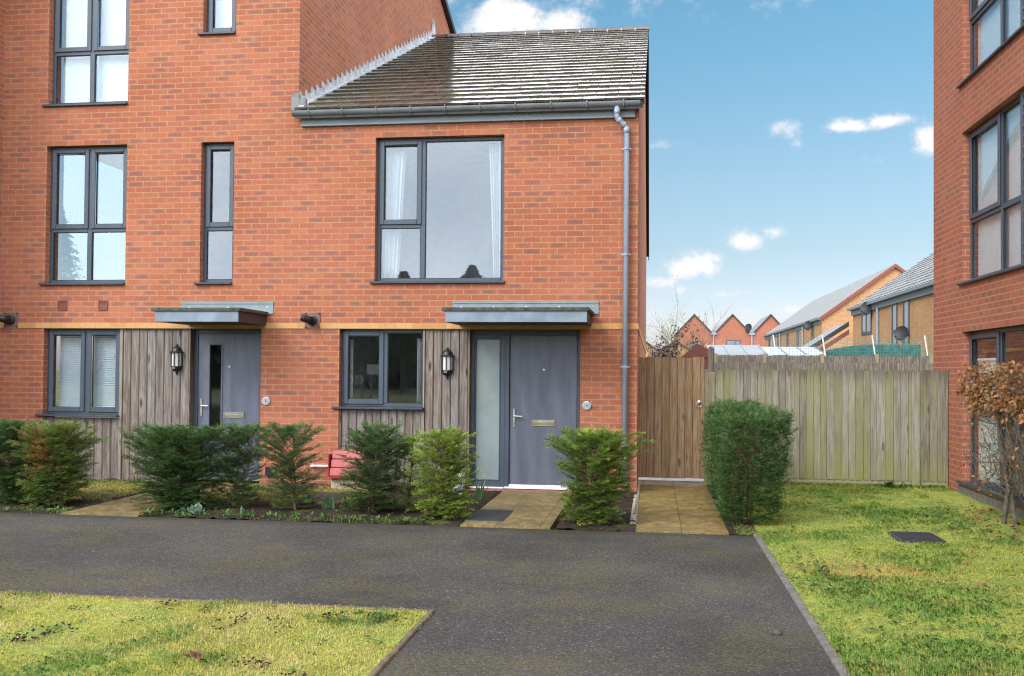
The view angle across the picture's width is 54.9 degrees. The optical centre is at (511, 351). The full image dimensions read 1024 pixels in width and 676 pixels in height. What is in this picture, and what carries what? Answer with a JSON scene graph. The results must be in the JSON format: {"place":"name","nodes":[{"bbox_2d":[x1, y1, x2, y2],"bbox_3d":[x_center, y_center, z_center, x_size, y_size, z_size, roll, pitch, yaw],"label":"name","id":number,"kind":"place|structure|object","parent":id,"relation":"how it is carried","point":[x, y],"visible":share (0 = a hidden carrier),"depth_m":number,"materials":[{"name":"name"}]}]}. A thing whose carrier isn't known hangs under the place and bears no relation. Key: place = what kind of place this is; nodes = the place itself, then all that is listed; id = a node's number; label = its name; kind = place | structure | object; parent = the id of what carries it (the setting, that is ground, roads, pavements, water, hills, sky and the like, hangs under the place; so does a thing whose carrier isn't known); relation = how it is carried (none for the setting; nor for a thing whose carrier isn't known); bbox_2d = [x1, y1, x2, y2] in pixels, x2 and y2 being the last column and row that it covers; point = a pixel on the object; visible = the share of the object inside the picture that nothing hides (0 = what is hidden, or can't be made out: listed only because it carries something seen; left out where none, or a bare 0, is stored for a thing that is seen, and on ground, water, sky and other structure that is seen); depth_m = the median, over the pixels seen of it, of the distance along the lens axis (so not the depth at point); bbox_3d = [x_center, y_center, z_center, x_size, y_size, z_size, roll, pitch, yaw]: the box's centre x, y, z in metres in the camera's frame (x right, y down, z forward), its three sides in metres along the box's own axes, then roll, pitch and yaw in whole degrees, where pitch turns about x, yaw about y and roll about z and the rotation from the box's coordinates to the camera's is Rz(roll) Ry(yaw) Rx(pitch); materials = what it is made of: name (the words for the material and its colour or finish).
{"place":"outdoors","nodes":[
{"label":"outdoors","id":0,"kind":"place"},
{"bbox_2d":[0,478,168,499],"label":"grass","id":1,"kind":"structure","parent":0,"point":[109,489],"depth_m":12.53,"materials":[{"name":"plant"}]},
{"bbox_2d":[61,483,241,516],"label":"neighbour path","id":2,"kind":"structure","parent":0,"point":[117,507],"depth_m":10.79,"materials":[{"name":"stone"}]},
{"bbox_2d":[0,590,431,675],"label":"lawn front","id":3,"kind":"structure","parent":0,"point":[38,631],"depth_m":5.69,"materials":[{"name":"plant"}]},
{"bbox_2d":[183,649,203,659],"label":"fallen leaf","id":4,"kind":"object","parent":3,"relation":"on","point":[195,654],"visible":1,"depth_m":5.15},
{"bbox_2d":[7,599,391,675],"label":"soil crumbs","id":5,"kind":"object","parent":3,"relation":"on","point":[44,633],"visible":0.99,"depth_m":5.70,"materials":[{"name":"soil"}]},
{"bbox_2d":[0,590,405,675],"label":"weeds","id":6,"kind":"object","parent":3,"relation":"on","point":[347,620],"visible":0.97,"depth_m":5.98,"materials":[{"name":"green plant"}]},
{"bbox_2d":[2,592,404,669],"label":"fallen leaves","id":7,"kind":"object","parent":3,"relation":"on","point":[148,627],"visible":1,"depth_m":5.43,"materials":[{"name":"brown plant"}]},
{"bbox_2d":[0,478,636,531],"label":"soil bed","id":8,"kind":"object","parent":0,"point":[625,504],"visible":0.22,"depth_m":10.66,"materials":[{"name":"soil"}]},
{"bbox_2d":[0,418,47,502],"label":"yew shrub","id":9,"kind":"object","parent":8,"relation":"on","point":[9,476],"visible":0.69,"depth_m":11.11,"materials":[{"name":"green plant"}]},
{"bbox_2d":[3,419,108,507],"bbox_3d":[-5.117,1.257,11.069,1.068,0.998,0.923,1,-1,-38],"label":"yew shrub","id":10,"kind":"object","parent":8,"relation":"on","point":[58,468],"visible":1,"depth_m":10.95,"materials":[{"name":"green plant"}]},
{"bbox_2d":[118,422,248,512],"bbox_3d":[-3.679,1.268,10.812,1.428,0.991,1.122,0,-1,8],"label":"yew shrub","id":11,"kind":"object","parent":8,"relation":"on","point":[175,464],"visible":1,"depth_m":10.69,"materials":[{"name":"green plant"}]},
{"bbox_2d":[183,503,204,514],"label":"silver plant","id":12,"kind":"object","parent":8,"relation":"on","point":[196,508],"visible":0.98,"depth_m":10.32,"materials":[{"name":"green plant"}]},
{"bbox_2d":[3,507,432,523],"bbox_3d":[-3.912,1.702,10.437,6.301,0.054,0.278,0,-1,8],"label":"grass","id":13,"kind":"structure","parent":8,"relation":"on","point":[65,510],"depth_m":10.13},
{"bbox_2d":[1,499,435,522],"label":"weeds","id":14,"kind":"object","parent":8,"relation":"on","point":[400,519],"visible":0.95,"depth_m":10.25,"materials":[{"name":"green plant"}]},
{"bbox_2d":[199,419,278,507],"bbox_3d":[-3.053,1.263,10.966,0.890,1.013,0.753,0,-1,8],"label":"yew shrub","id":15,"kind":"object","parent":8,"relation":"on","point":[246,435],"visible":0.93,"depth_m":10.90,"materials":[{"name":"green plant"}]},
{"bbox_2d":[21,488,471,518],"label":"fallen leaves","id":16,"kind":"object","parent":8,"relation":"on","point":[230,508],"visible":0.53,"depth_m":11.01,"materials":[{"name":"brown plant"}]},
{"bbox_2d":[251,419,328,510],"bbox_3d":[-2.442,1.260,10.815,0.851,1.025,0.982,0,-1,8],"label":"yew shrub","id":17,"kind":"object","parent":8,"relation":"on","point":[289,464],"visible":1,"depth_m":10.74,"materials":[{"name":"green plant"}]},
{"bbox_2d":[199,483,387,503],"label":"grass","id":18,"kind":"structure","parent":8,"relation":"on","point":[331,490],"depth_m":12.16,"materials":[{"name":"plant"}]},
{"bbox_2d":[321,493,334,508],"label":"bulb plant","id":19,"kind":"object","parent":8,"relation":"on","point":[328,504],"visible":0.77,"depth_m":10.76,"materials":[{"name":"green plant"}]},
{"bbox_2d":[308,492,351,502],"bbox_3d":[-2.247,1.758,11.852,0.460,0.030,0.710,0,-1,8],"label":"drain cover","id":20,"kind":"object","parent":8,"relation":"on","point":[336,498],"visible":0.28,"depth_m":11.84,"materials":[{"name":"metal"}]},
{"bbox_2d":[328,449,368,489],"bbox_3d":[-2.105,1.556,12.806,0.490,0.533,0.370,0,-1,8],"label":"storage bin","id":21,"kind":"object","parent":8,"relation":"on","point":[337,465],"visible":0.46,"depth_m":12.68,"materials":[{"name":"red plastic"}]},
{"bbox_2d":[332,420,415,512],"bbox_3d":[-1.484,1.256,10.655,0.926,1.041,0.861,0,-1,8],"label":"yew shrub","id":22,"kind":"object","parent":8,"relation":"on","point":[378,439],"visible":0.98,"depth_m":10.60,"materials":[{"name":"green plant"}]},
{"bbox_2d":[388,432,432,512],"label":"yew shrub","id":23,"kind":"object","parent":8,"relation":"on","point":[407,501],"visible":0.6,"depth_m":10.79,"materials":[{"name":"green plant"}]},
{"bbox_2d":[400,424,482,519],"bbox_3d":[-0.766,1.273,10.345,0.872,1.008,0.786,1,-1,-23],"label":"yew shrub","id":24,"kind":"object","parent":8,"relation":"on","point":[447,441],"visible":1,"depth_m":10.25,"materials":[{"name":"green plant"}]},
{"bbox_2d":[475,479,488,499],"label":"bulb plant","id":25,"kind":"object","parent":8,"relation":"on","point":[480,495],"visible":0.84,"depth_m":11.66,"materials":[{"name":"green plant"}]},
{"bbox_2d":[542,425,656,525],"bbox_3d":[0.799,1.260,10.017,1.195,1.044,0.946,1,-1,-35],"label":"yew shrub","id":26,"kind":"object","parent":8,"relation":"on","point":[595,449],"visible":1,"depth_m":9.90,"materials":[{"name":"green plant"}]},
{"bbox_2d":[0,512,838,675],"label":"path","id":27,"kind":"structure","parent":0,"point":[645,604],"depth_m":7.21,"materials":[{"name":"asphalt"}]},
{"bbox_2d":[772,629,781,635],"bbox_3d":[1.576,1.667,5.858,0.062,0.035,0.063,0,-1,8],"label":"stone","id":28,"kind":"object","parent":27,"relation":"on","point":[776,632],"visible":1,"depth_m":5.84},
{"bbox_2d":[55,371,785,640],"bbox_3d":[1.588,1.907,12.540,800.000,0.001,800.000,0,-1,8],"label":"ground","id":29,"kind":"structure","parent":0,"point":[58,373],"depth_m":47.91,"materials":[{"name":"soil"}]},
{"bbox_2d":[0,0,5,294],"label":"brick side wing","id":30,"kind":"structure","parent":29,"relation":"on","point":[2,34],"depth_m":13.86,"materials":[{"name":"brick"}]},
{"bbox_2d":[0,591,434,675],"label":"lawn edging","id":31,"kind":"object","parent":29,"relation":"on","point":[385,661],"visible":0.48,"depth_m":6.35,"materials":[{"name":"concrete"}]},
{"bbox_2d":[0,0,456,484],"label":"brick townhouse","id":32,"kind":"structure","parent":29,"relation":"on","point":[194,138],"depth_m":13.57,"materials":[{"name":"brick"}]},
{"bbox_2d":[59,336,80,406],"bbox_3d":[-6.177,0.266,13.919,0.460,1.130,0.040,0,-1,8],"label":"venetian blind","id":33,"kind":"object","parent":32,"relation":"attached to","point":[70,391],"visible":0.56,"depth_m":13.93,"materials":[{"name":"white paint"}]},
{"bbox_2d":[63,0,89,102],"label":"roller blind","id":34,"kind":"object","parent":32,"relation":"attached to","point":[76,81],"visible":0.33,"depth_m":14.01,"materials":[{"name":"fabric"}]},
{"bbox_2d":[35,329,119,416],"bbox_3d":[-6.014,0.294,13.716,1.212,1.223,0.205,0,-1,8],"label":"window","id":35,"kind":"structure","parent":32,"relation":"in","point":[85,409],"depth_m":13.73,"materials":[{"name":"grey metal"}]},
{"bbox_2d":[39,146,126,284],"bbox_3d":[-5.952,-1.893,13.753,1.262,1.948,0.205,0,-1,8],"label":"window","id":36,"kind":"structure","parent":32,"relation":"in","point":[89,226],"depth_m":13.78,"materials":[{"name":"grey metal"}]},
{"bbox_2d":[42,0,129,106],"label":"window","id":37,"kind":"structure","parent":32,"relation":"in","point":[92,49],"depth_m":13.83,"materials":[{"name":"grey metal"}]},
{"bbox_2d":[93,336,115,407],"bbox_3d":[-5.652,0.269,13.844,0.480,1.130,0.040,0,-1,8],"label":"venetian blind","id":38,"kind":"object","parent":32,"relation":"attached to","point":[105,397],"visible":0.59,"depth_m":13.85,"materials":[{"name":"white paint"}]},
{"bbox_2d":[98,0,128,101],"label":"roller blind","id":39,"kind":"object","parent":32,"relation":"attached to","point":[113,77],"visible":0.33,"depth_m":13.93,"materials":[{"name":"fabric"}]},
{"bbox_2d":[169,344,183,374],"bbox_3d":[-4.593,0.109,13.438,0.196,0.419,0.110,0,-1,8],"label":"wall lantern","id":40,"kind":"object","parent":32,"relation":"attached to","point":[176,364],"depth_m":13.42,"materials":[{"name":"black metal"}]},
{"bbox_2d":[194,143,233,284],"bbox_3d":[-4.047,-1.883,13.481,0.535,1.948,0.205,0,-1,8],"label":"window","id":41,"kind":"structure","parent":32,"relation":"in","point":[208,226],"depth_m":13.52,"materials":[{"name":"grey metal"}]},
{"bbox_2d":[197,0,235,35],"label":"window","id":42,"kind":"structure","parent":32,"relation":"in","point":[211,30],"depth_m":13.54,"materials":[{"name":"grey metal"}]},
{"bbox_2d":[215,0,231,27],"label":"roller blind","id":43,"kind":"object","parent":32,"relation":"attached to","point":[223,13],"visible":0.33,"depth_m":13.71,"materials":[{"name":"fabric"}]},
{"bbox_2d":[198,334,259,475],"bbox_3d":[-3.881,0.727,13.477,0.884,1.928,0.107,0,-1,8],"label":"door","id":44,"kind":"structure","parent":32,"relation":"in","point":[240,353],"depth_m":13.48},
{"bbox_2d":[262,397,269,404],"bbox_3d":[-3.312,0.666,13.246,0.120,0.120,0.034,0,-1,8],"label":"round plaque","id":45,"kind":"object","parent":32,"relation":"attached to","point":[265,400],"visible":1,"depth_m":13.24,"materials":[{"name":"plastic"}]},
{"bbox_2d":[630,480,640,531],"bbox_3d":[1.498,1.833,11.897,0.063,0.102,4.100,0,-1,8],"label":"gravel strip","id":46,"kind":"object","parent":29,"relation":"on","point":[634,516],"visible":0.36,"depth_m":10.98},
{"bbox_2d":[646,313,705,357],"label":"dark shrub","id":47,"kind":"object","parent":29,"relation":"on","point":[667,351],"visible":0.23,"depth_m":36.96,"materials":[{"name":"brown plant"}]},
{"bbox_2d":[646,272,707,356],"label":"bare tree","id":48,"kind":"object","parent":29,"relation":"on","point":[671,339],"visible":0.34,"depth_m":41.90,"materials":[{"name":"plant"}]},
{"bbox_2d":[652,297,727,357],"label":"bare tree","id":49,"kind":"object","parent":29,"relation":"on","point":[698,334],"visible":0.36,"depth_m":79.98,"materials":[{"name":"brown plant"}]},
{"bbox_2d":[682,344,707,368],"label":"rusty shed","id":50,"kind":"structure","parent":29,"relation":"on","point":[697,350],"depth_m":29.20,"materials":[{"name":"metal"}]},
{"bbox_2d":[753,534,849,675],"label":"kerb","id":51,"kind":"structure","parent":29,"relation":"on","point":[819,634],"depth_m":6.29,"materials":[{"name":"concrete"}]},
{"bbox_2d":[714,362,933,378],"bbox_3d":[9.777,1.335,31.170,7.145,2.000,0.032,0,-1,8],"label":"fence","id":52,"kind":"object","parent":29,"relation":"on","point":[812,366],"visible":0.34,"depth_m":31.16,"materials":[{"name":"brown wood"}]},
{"bbox_2d":[714,353,933,370],"bbox_3d":[9.890,1.214,31.582,7.250,2.260,0.110,0,-1,8],"label":"fence","id":53,"kind":"object","parent":29,"relation":"on","point":[823,358],"visible":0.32,"depth_m":31.54,"materials":[{"name":"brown wood"}]},
{"bbox_2d":[770,335,933,356],"bbox_3d":[10.954,0.875,31.768,5.108,2.803,0.042,0,-1,8],"label":"garden net","id":54,"kind":"object","parent":29,"relation":"on","point":[858,351],"visible":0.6,"depth_m":31.78,"materials":[{"name":"white paint"}]},
{"bbox_2d":[826,344,920,363],"bbox_3d":[11.891,1.063,32.507,2.750,2.572,1.200,0,-1,8],"label":"covered stack","id":55,"kind":"object","parent":29,"relation":"on","point":[905,349],"visible":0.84,"depth_m":31.93,"materials":[{"name":"plastic"}]},
{"bbox_2d":[0,0,933,370],"label":"sky","id":56,"kind":"structure","parent":0,"point":[791,142],"materials":[{"name":"blue"}]},
{"bbox_2d":[291,19,648,496],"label":"brick house","id":57,"kind":"structure","parent":0,"point":[542,336],"depth_m":13.03,"materials":[{"name":"brick"}]},
{"bbox_2d":[350,337,353,398],"bbox_3d":[-2.170,0.232,13.335,0.046,0.940,0.072,0,-1,8],"label":"curtain","id":58,"kind":"object","parent":57,"relation":"hanging from","point":[351,363],"visible":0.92,"depth_m":13.32,"materials":[{"name":"fabric"}]},
{"bbox_2d":[331,329,424,409],"bbox_3d":[-1.769,0.237,13.112,1.238,1.063,0.205,0,-1,8],"label":"window","id":59,"kind":"structure","parent":57,"relation":"in","point":[346,403],"depth_m":13.14,"materials":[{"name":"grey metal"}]},
{"bbox_2d":[384,146,406,277],"bbox_3d":[-1.585,-1.854,13.317,0.307,1.880,0.074,0,-1,8],"label":"curtain","id":60,"kind":"object","parent":57,"relation":"hanging from","point":[395,166],"visible":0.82,"depth_m":13.32,"materials":[{"name":"fabric"}]},
{"bbox_2d":[417,338,421,402],"bbox_3d":[-1.226,0.267,13.179,0.098,0.880,0.074,0,-1,8],"label":"curtain","id":61,"kind":"object","parent":57,"relation":"hanging from","point":[419,357],"visible":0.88,"depth_m":13.17,"materials":[{"name":"fabric"}]},
{"bbox_2d":[369,136,504,283],"bbox_3d":[-0.971,-1.866,13.042,1.814,1.948,0.205,0,-1,8],"label":"window","id":62,"kind":"structure","parent":57,"relation":"in","point":[421,144],"depth_m":13.11,"materials":[{"name":"grey glass"}]},
{"bbox_2d":[440,347,453,378],"bbox_3d":[-0.856,0.154,12.904,0.196,0.419,0.110,0,-1,8],"label":"wall lantern","id":63,"kind":"object","parent":57,"relation":"attached to","point":[447,362],"depth_m":12.89,"materials":[{"name":"black metal"}]},
{"bbox_2d":[489,142,500,277],"bbox_3d":[-0.218,-1.847,13.119,0.187,1.880,0.072,0,-1,8],"label":"curtain","id":64,"kind":"object","parent":57,"relation":"hanging from","point":[495,164],"visible":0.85,"depth_m":13.12,"materials":[{"name":"fabric"}]},
{"bbox_2d":[509,335,577,485],"bbox_3d":[0.405,0.765,12.866,0.882,1.954,0.105,0,-1,8],"label":"door","id":65,"kind":"structure","parent":57,"relation":"in","point":[543,368],"depth_m":12.88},
{"bbox_2d":[582,401,590,409],"bbox_3d":[0.958,0.694,12.637,0.120,0.120,0.034,0,-1,8],"label":"round plaque","id":66,"kind":"object","parent":57,"relation":"attached to","point":[586,405],"visible":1,"depth_m":12.63,"materials":[{"name":"plastic"}]},
{"bbox_3d":[1.742,0.942,13.710,0.032,1.800,0.080,0,-1,8],"label":"gate post","id":67,"kind":"object","parent":57,"relation":"attached to","visible":0},
{"bbox_2d":[639,357,703,478],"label":"garden gate","id":68,"kind":"structure","parent":67,"relation":"attached to","point":[671,400],"depth_m":13.62,"materials":[{"name":"brown wood"}]},
{"bbox_2d":[460,491,572,529],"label":"doorstep path","id":69,"kind":"structure","parent":0,"point":[536,510],"depth_m":10.97,"materials":[{"name":"stone"}]},
{"bbox_2d":[464,509,513,521],"bbox_3d":[-0.237,1.755,10.484,0.405,0.030,0.790,0,-1,8],"label":"drain cover","id":70,"kind":"object","parent":69,"relation":"on","point":[488,515],"visible":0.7,"depth_m":10.44,"materials":[{"name":"metal"}]},
{"bbox_2d":[638,477,703,481],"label":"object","id":71,"kind":"structure","parent":0,"point":[670,479],"depth_m":14.10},
{"bbox_2d":[636,480,728,534],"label":"gate path","id":72,"kind":"structure","parent":0,"point":[683,507],"depth_m":11.05,"materials":[{"name":"stone"}]},
{"bbox_2d":[674,314,716,348],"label":"gabled house","id":73,"kind":"structure","parent":0,"point":[700,325],"depth_m":120.76,"materials":[{"name":"brick"}]},
{"bbox_2d":[707,485,756,535],"bbox_3d":[2.515,1.787,11.475,0.275,0.042,4.150,0,-1,8],"label":"soil strip","id":74,"kind":"object","parent":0,"point":[731,529],"visible":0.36,"depth_m":9.95,"materials":[{"name":"soil"}]},
{"bbox_2d":[704,346,714,485],"bbox_3d":[2.725,0.887,13.586,0.145,1.920,0.090,0,-1,8],"label":"fence post","id":75,"kind":"object","parent":74,"relation":"on","point":[709,384],"visible":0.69,"depth_m":13.56,"materials":[{"name":"brown wood"}]},
{"bbox_2d":[727,504,763,534],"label":"grass","id":76,"kind":"structure","parent":74,"relation":"on","point":[744,531],"depth_m":9.64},
{"bbox_2d":[713,314,754,356],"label":"gabled house","id":77,"kind":"structure","parent":0,"point":[734,333],"depth_m":120.14,"materials":[{"name":"brick"}]},
{"bbox_2d":[726,340,740,356],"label":"window","id":78,"kind":"structure","parent":77,"relation":"in","point":[728,342],"depth_m":120.10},
{"bbox_2d":[706,344,767,361],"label":"garden shed","id":79,"kind":"structure","parent":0,"point":[734,350],"depth_m":34.05,"materials":[{"name":"white wood"}]},
{"bbox_2d":[750,314,779,346],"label":"gabled house","id":80,"kind":"structure","parent":0,"point":[764,326],"depth_m":119.64,"materials":[{"name":"brick"}]},
{"bbox_2d":[760,346,826,362],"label":"garden shed","id":81,"kind":"structure","parent":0,"point":[794,352],"depth_m":33.48,"materials":[{"name":"white wood"}]},
{"bbox_2d":[802,322,848,350],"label":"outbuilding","id":82,"kind":"structure","parent":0,"point":[830,333],"depth_m":49.84,"materials":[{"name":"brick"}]},
{"bbox_2d":[763,263,904,352],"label":"buff terrace","id":83,"kind":"structure","parent":0,"point":[823,314],"depth_m":60.08,"materials":[{"name":"brick"}]},
{"bbox_2d":[804,321,812,330],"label":"satellite dish","id":84,"kind":"object","parent":83,"relation":"attached to","point":[808,325],"visible":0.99,"depth_m":60.81,"materials":[{"name":"metal"}]},
{"bbox_2d":[739,481,949,488],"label":"grass","id":85,"kind":"structure","parent":0,"point":[879,484],"depth_m":13.16,"materials":[{"name":"plant"}]},
{"bbox_2d":[735,483,1023,675],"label":"lawn","id":86,"kind":"structure","parent":0,"point":[954,499],"depth_m":7.73,"materials":[{"name":"plant"}]},
{"bbox_2d":[696,395,799,526],"bbox_3d":[2.691,1.182,11.556,0.951,1.292,3.614,0,-1,8],"label":"yew hedge","id":87,"kind":"object","parent":86,"relation":"on","point":[749,417],"visible":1,"depth_m":10.04,"materials":[{"name":"green plant"}]},
{"bbox_2d":[715,369,947,487],"bbox_3d":[4.302,1.060,13.341,3.042,1.632,0.133,0,-1,8],"label":"board fence","id":88,"kind":"object","parent":86,"relation":"on","point":[872,427],"visible":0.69,"depth_m":13.26,"materials":[{"name":"brown wood"}]},
{"bbox_2d":[758,483,1023,675],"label":"weeds","id":89,"kind":"object","parent":86,"relation":"on","point":[819,567],"visible":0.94,"depth_m":7.08,"materials":[{"name":"green plant"}]},
{"bbox_2d":[880,479,904,488],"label":"dock plant","id":90,"kind":"object","parent":86,"relation":"on","point":[888,484],"visible":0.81,"depth_m":13.00,"materials":[{"name":"green plant"}]},
{"bbox_2d":[766,486,1019,596],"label":"fallen leaves","id":91,"kind":"object","parent":86,"relation":"on","point":[978,583],"visible":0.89,"depth_m":8.01,"materials":[{"name":"brown plant"}]},
{"bbox_2d":[887,531,946,543],"bbox_3d":[3.827,1.761,9.324,0.420,0.037,0.500,0,-1,8],"label":"drain cover","id":92,"kind":"object","parent":86,"relation":"on","point":[908,537],"visible":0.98,"depth_m":9.25,"materials":[{"name":"metal"}]},
{"bbox_2d":[947,506,1020,538],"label":"fallen leaves","id":93,"kind":"object","parent":86,"relation":"on","point":[997,520],"visible":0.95,"depth_m":10.17,"materials":[{"name":"brown plant"}]},
{"bbox_2d":[955,360,1023,525],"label":"beech hedge","id":94,"kind":"object","parent":86,"relation":"on","point":[1005,373],"visible":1,"depth_m":10.21,"materials":[{"name":"brown plant"}]},
{"bbox_2d":[847,252,933,356],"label":"buff terrace","id":95,"kind":"structure","parent":0,"point":[906,298],"depth_m":40.44,"materials":[{"name":"brick"}]},
{"bbox_2d":[860,302,871,314],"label":"satellite dish","id":96,"kind":"object","parent":95,"relation":"attached to","point":[865,309],"visible":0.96,"depth_m":44.39,"materials":[{"name":"metal"}]},
{"bbox_2d":[861,311,871,335],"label":"window","id":97,"kind":"structure","parent":95,"relation":"in","point":[866,320],"depth_m":45.58,"materials":[{"name":"glass"}]},
{"bbox_2d":[891,303,896,344],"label":"window","id":98,"kind":"structure","parent":95,"relation":"in","point":[893,307],"depth_m":40.47,"materials":[{"name":"glass"}]},
{"bbox_2d":[894,326,907,341],"bbox_3d":[15.020,-0.684,37.974,0.546,0.623,0.600,0,-1,19],"label":"satellite dish","id":99,"kind":"object","parent":95,"relation":"attached to","point":[901,332],"visible":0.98,"depth_m":38.13,"materials":[{"name":"metal"}]},
{"bbox_2d":[903,300,909,344],"bbox_3d":[15.379,-0.805,38.440,0.030,2.500,0.950,0,-1,8],"label":"window","id":100,"kind":"structure","parent":95,"relation":"in","point":[906,304],"depth_m":38.27,"materials":[{"name":"glass"}]},
{"bbox_2d":[934,0,1023,519],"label":"brick apartment block","id":101,"kind":"structure","parent":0,"point":[976,316],"depth_m":12.57,"materials":[{"name":"brick"}]},
{"bbox_2d":[977,358,999,485],"bbox_3d":[5.832,0.850,11.977,0.043,1.542,0.960,0,-1,8],"label":"roller blind","id":102,"kind":"object","parent":101,"relation":"attached to","point":[992,363],"visible":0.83,"depth_m":12.11,"materials":[{"name":"white fabric"}]},
{"bbox_2d":[956,96,1023,285],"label":"window","id":103,"kind":"structure","parent":101,"relation":"in","point":[1002,205],"depth_m":11.50,"materials":[{"name":"grey metal"}]},
{"bbox_2d":[956,0,1023,88],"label":"window","id":104,"kind":"structure","parent":101,"relation":"in","point":[975,15],"depth_m":12.02,"materials":[{"name":"grey metal"}]},
{"bbox_2d":[956,326,1023,506],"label":"window","id":105,"kind":"structure","parent":101,"relation":"in","point":[1000,335],"depth_m":11.66,"materials":[{"name":"grey metal"}]},
{"bbox_2d":[976,104,1020,275],"bbox_3d":[5.800,-1.848,11.655,0.043,1.882,1.720,0,-1,8],"label":"roller blind","id":106,"kind":"object","parent":101,"relation":"attached to","point":[989,244],"visible":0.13,"depth_m":11.87,"materials":[{"name":"white fabric"}]},
{"bbox_2d":[978,0,1019,65],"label":"roller blind","id":107,"kind":"object","parent":101,"relation":"attached to","point":[988,32],"depth_m":11.98,"materials":[{"name":"white fabric"}]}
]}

